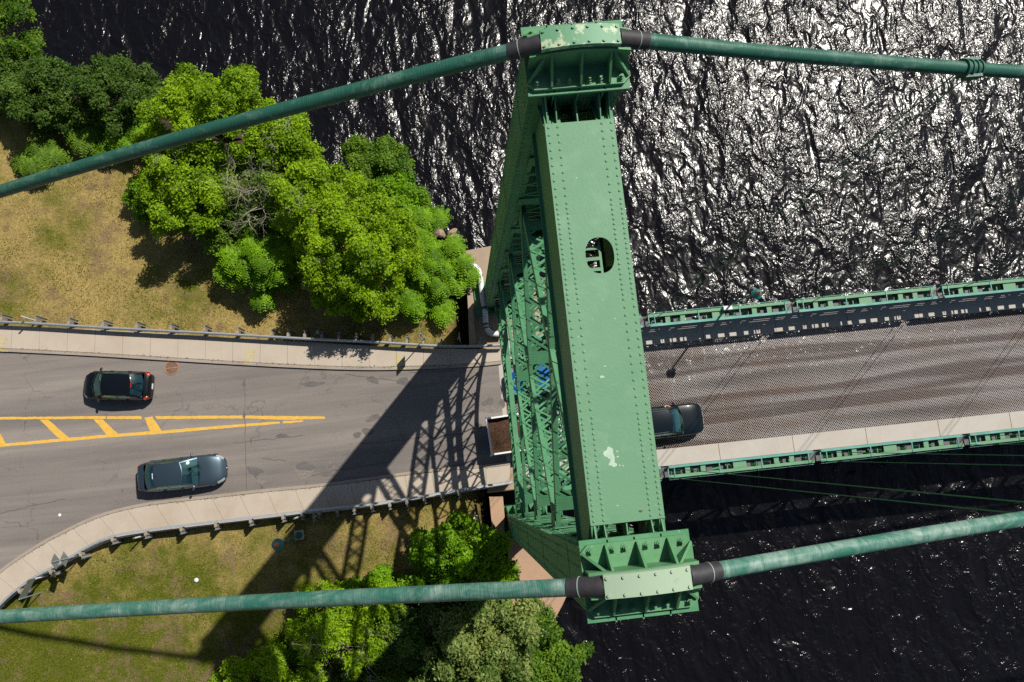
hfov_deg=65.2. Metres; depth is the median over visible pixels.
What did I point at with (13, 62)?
tree
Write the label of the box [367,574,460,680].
tree
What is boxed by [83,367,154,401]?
hatchback car
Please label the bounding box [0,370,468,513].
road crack
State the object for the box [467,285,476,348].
wing wall
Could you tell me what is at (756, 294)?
street lamp
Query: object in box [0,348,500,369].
kerb
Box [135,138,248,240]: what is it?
tree
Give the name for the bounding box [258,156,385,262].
tree
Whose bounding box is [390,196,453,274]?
sumac shrub
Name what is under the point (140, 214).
tree
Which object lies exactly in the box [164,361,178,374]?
manhole cover
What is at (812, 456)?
stiffening truss
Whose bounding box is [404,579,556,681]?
tree
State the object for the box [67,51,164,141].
tree
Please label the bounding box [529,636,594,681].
tree
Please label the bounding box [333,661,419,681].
tree
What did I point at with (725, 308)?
junction box
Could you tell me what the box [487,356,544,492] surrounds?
abutment
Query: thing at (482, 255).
tower pier
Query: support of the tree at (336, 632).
on the ground at (118, 275)
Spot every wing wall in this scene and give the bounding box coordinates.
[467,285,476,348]
[489,494,504,549]
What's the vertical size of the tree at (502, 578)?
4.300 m
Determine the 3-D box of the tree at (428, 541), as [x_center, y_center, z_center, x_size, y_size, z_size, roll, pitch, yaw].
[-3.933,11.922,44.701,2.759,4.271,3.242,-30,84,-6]
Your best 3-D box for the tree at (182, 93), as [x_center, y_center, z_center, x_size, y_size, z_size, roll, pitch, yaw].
[-17.671,-12.381,46.606,8.553,10.323,6.051,-6,82,-3]
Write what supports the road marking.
on the road
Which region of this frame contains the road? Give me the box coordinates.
[0,351,506,568]
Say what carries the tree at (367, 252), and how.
on the ground at (118, 275)
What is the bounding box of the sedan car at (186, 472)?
[137,453,227,492]
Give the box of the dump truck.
[485,412,562,455]
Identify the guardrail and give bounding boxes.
[0,314,499,347]
[0,480,512,624]
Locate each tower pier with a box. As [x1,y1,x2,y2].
[464,246,544,348]
[507,540,565,619]
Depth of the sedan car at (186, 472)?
45.32 m
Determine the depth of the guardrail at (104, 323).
46.81 m
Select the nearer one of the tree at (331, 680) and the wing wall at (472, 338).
the tree at (331, 680)
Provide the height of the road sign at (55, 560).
3.521 m
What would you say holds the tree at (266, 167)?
on the ground at (118, 275)
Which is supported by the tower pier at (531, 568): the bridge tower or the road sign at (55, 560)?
the bridge tower
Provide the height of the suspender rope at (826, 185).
30.178 m
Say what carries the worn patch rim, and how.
on the road
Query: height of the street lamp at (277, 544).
5.650 m
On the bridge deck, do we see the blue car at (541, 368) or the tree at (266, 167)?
the blue car at (541, 368)
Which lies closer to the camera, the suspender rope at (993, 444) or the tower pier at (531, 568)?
the suspender rope at (993, 444)
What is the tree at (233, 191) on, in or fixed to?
on the ground at (118, 275)
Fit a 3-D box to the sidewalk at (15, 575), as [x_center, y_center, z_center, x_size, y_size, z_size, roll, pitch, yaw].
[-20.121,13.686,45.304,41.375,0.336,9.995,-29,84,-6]
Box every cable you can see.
[0,28,1023,197]
[0,511,1023,623]
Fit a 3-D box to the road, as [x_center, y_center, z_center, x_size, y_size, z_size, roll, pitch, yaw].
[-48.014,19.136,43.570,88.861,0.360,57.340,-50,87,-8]
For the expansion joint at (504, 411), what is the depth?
47.56 m
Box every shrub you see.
[10,133,74,177]
[63,109,111,156]
[83,139,119,168]
[104,115,157,161]
[212,216,323,314]
[341,561,394,606]
[371,275,429,324]
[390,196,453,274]
[409,232,482,328]
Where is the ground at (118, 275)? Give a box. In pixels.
[0,35,544,681]
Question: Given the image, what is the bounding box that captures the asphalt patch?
[243,375,504,475]
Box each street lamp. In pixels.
[271,530,303,550]
[728,289,761,305]
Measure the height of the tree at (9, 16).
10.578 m
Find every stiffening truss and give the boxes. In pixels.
[531,277,1023,337]
[544,428,1023,486]
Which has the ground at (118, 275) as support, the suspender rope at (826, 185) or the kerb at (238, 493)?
the kerb at (238, 493)
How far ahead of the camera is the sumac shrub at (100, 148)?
48.26 m
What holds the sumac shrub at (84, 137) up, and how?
on the ground at (118, 275)
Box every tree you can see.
[0,0,46,66]
[0,44,88,139]
[0,51,45,125]
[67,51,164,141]
[120,163,173,224]
[131,61,275,173]
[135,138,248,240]
[182,192,266,259]
[203,153,279,236]
[207,626,331,681]
[216,63,261,109]
[234,149,321,227]
[243,103,325,186]
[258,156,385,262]
[281,574,409,680]
[296,190,424,324]
[310,278,378,325]
[325,673,343,681]
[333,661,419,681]
[340,132,415,194]
[359,169,433,232]
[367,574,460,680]
[394,509,520,611]
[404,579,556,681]
[410,521,454,565]
[411,648,532,681]
[421,189,432,209]
[486,571,519,607]
[510,601,564,647]
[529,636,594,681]
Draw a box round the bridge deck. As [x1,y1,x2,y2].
[508,288,1023,476]
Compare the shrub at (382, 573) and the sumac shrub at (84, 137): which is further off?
the sumac shrub at (84, 137)
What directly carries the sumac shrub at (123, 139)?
on the ground at (118, 275)
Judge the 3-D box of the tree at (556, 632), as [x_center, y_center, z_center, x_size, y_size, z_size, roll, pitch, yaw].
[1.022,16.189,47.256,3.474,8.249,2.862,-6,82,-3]
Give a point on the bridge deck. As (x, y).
(1001, 415)
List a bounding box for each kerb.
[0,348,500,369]
[0,462,509,572]
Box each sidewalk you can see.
[0,325,500,366]
[0,465,509,609]
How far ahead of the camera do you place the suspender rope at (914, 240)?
34.76 m
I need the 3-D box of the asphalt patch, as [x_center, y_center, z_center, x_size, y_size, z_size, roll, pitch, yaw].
[-8.028,4.529,47.037,15.342,0.003,6.182,-6,82,-3]
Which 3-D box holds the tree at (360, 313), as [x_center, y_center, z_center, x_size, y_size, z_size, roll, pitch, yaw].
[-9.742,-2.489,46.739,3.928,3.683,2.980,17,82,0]
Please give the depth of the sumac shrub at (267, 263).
45.89 m
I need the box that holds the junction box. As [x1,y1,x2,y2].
[723,306,732,310]
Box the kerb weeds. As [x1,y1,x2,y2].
[2,348,495,562]
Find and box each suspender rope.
[641,75,962,329]
[661,467,1023,512]
[782,185,1023,316]
[816,451,1023,465]
[923,254,1023,302]
[968,435,1021,444]
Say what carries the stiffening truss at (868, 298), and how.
attached to the bridge deck
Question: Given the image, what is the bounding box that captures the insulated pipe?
[474,263,498,336]
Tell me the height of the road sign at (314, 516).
2.022 m
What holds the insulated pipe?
attached to the bridge tower
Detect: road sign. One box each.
[18,578,41,599]
[51,551,78,568]
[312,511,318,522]
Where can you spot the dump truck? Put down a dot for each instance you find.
(497, 429)
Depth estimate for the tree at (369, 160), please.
47.54 m
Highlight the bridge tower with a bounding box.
[474,20,701,623]
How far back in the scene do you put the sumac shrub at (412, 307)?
46.98 m
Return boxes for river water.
[0,0,1023,681]
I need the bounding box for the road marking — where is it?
[0,415,324,446]
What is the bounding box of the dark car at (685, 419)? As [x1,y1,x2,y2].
[651,402,703,438]
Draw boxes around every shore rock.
[433,228,445,237]
[447,228,456,233]
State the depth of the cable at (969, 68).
16.75 m
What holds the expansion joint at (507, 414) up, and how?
on the expansion joint at (504, 411)
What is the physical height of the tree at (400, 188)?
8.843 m
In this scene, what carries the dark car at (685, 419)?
on the bridge deck
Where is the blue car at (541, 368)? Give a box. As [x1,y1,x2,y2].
[511,364,549,396]
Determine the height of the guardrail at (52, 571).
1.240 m
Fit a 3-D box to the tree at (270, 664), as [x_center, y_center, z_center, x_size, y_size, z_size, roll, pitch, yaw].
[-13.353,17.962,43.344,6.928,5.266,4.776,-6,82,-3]
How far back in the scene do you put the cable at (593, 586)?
15.30 m
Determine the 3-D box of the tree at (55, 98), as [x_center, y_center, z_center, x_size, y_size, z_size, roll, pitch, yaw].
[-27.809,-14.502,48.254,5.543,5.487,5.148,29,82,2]
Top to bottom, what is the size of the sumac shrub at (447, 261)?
5.539 m
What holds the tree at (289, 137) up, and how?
on the ground at (118, 275)
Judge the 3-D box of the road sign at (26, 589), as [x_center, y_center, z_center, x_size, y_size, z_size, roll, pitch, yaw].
[-26.365,13.589,44.205,0.080,2.246,1.150,22,82,1]
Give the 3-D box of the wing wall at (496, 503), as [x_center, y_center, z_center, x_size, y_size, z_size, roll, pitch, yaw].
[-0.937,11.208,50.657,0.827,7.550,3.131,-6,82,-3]
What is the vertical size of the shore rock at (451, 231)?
0.420 m
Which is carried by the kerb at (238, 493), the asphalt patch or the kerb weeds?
the kerb weeds
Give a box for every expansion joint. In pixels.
[499,365,510,461]
[503,374,511,461]
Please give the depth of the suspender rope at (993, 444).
43.88 m
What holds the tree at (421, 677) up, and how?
on the ground at (118, 275)
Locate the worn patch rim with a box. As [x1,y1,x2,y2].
[255,369,505,483]
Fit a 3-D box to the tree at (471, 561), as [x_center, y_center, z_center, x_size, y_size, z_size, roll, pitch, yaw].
[-3.192,12.116,43.992,7.374,5.672,5.391,-6,82,-3]
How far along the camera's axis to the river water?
56.51 m
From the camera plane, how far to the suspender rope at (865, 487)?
23.87 m
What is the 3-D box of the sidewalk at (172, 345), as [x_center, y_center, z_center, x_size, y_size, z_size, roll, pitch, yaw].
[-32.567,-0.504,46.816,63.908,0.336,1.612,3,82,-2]
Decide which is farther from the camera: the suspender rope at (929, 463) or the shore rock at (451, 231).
the shore rock at (451, 231)
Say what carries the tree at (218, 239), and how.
on the ground at (118, 275)
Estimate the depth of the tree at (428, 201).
51.23 m
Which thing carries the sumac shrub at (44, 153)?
on the ground at (118, 275)
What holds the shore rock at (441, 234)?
in the river water
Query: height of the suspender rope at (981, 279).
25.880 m
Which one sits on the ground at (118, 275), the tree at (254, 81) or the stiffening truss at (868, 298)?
the tree at (254, 81)

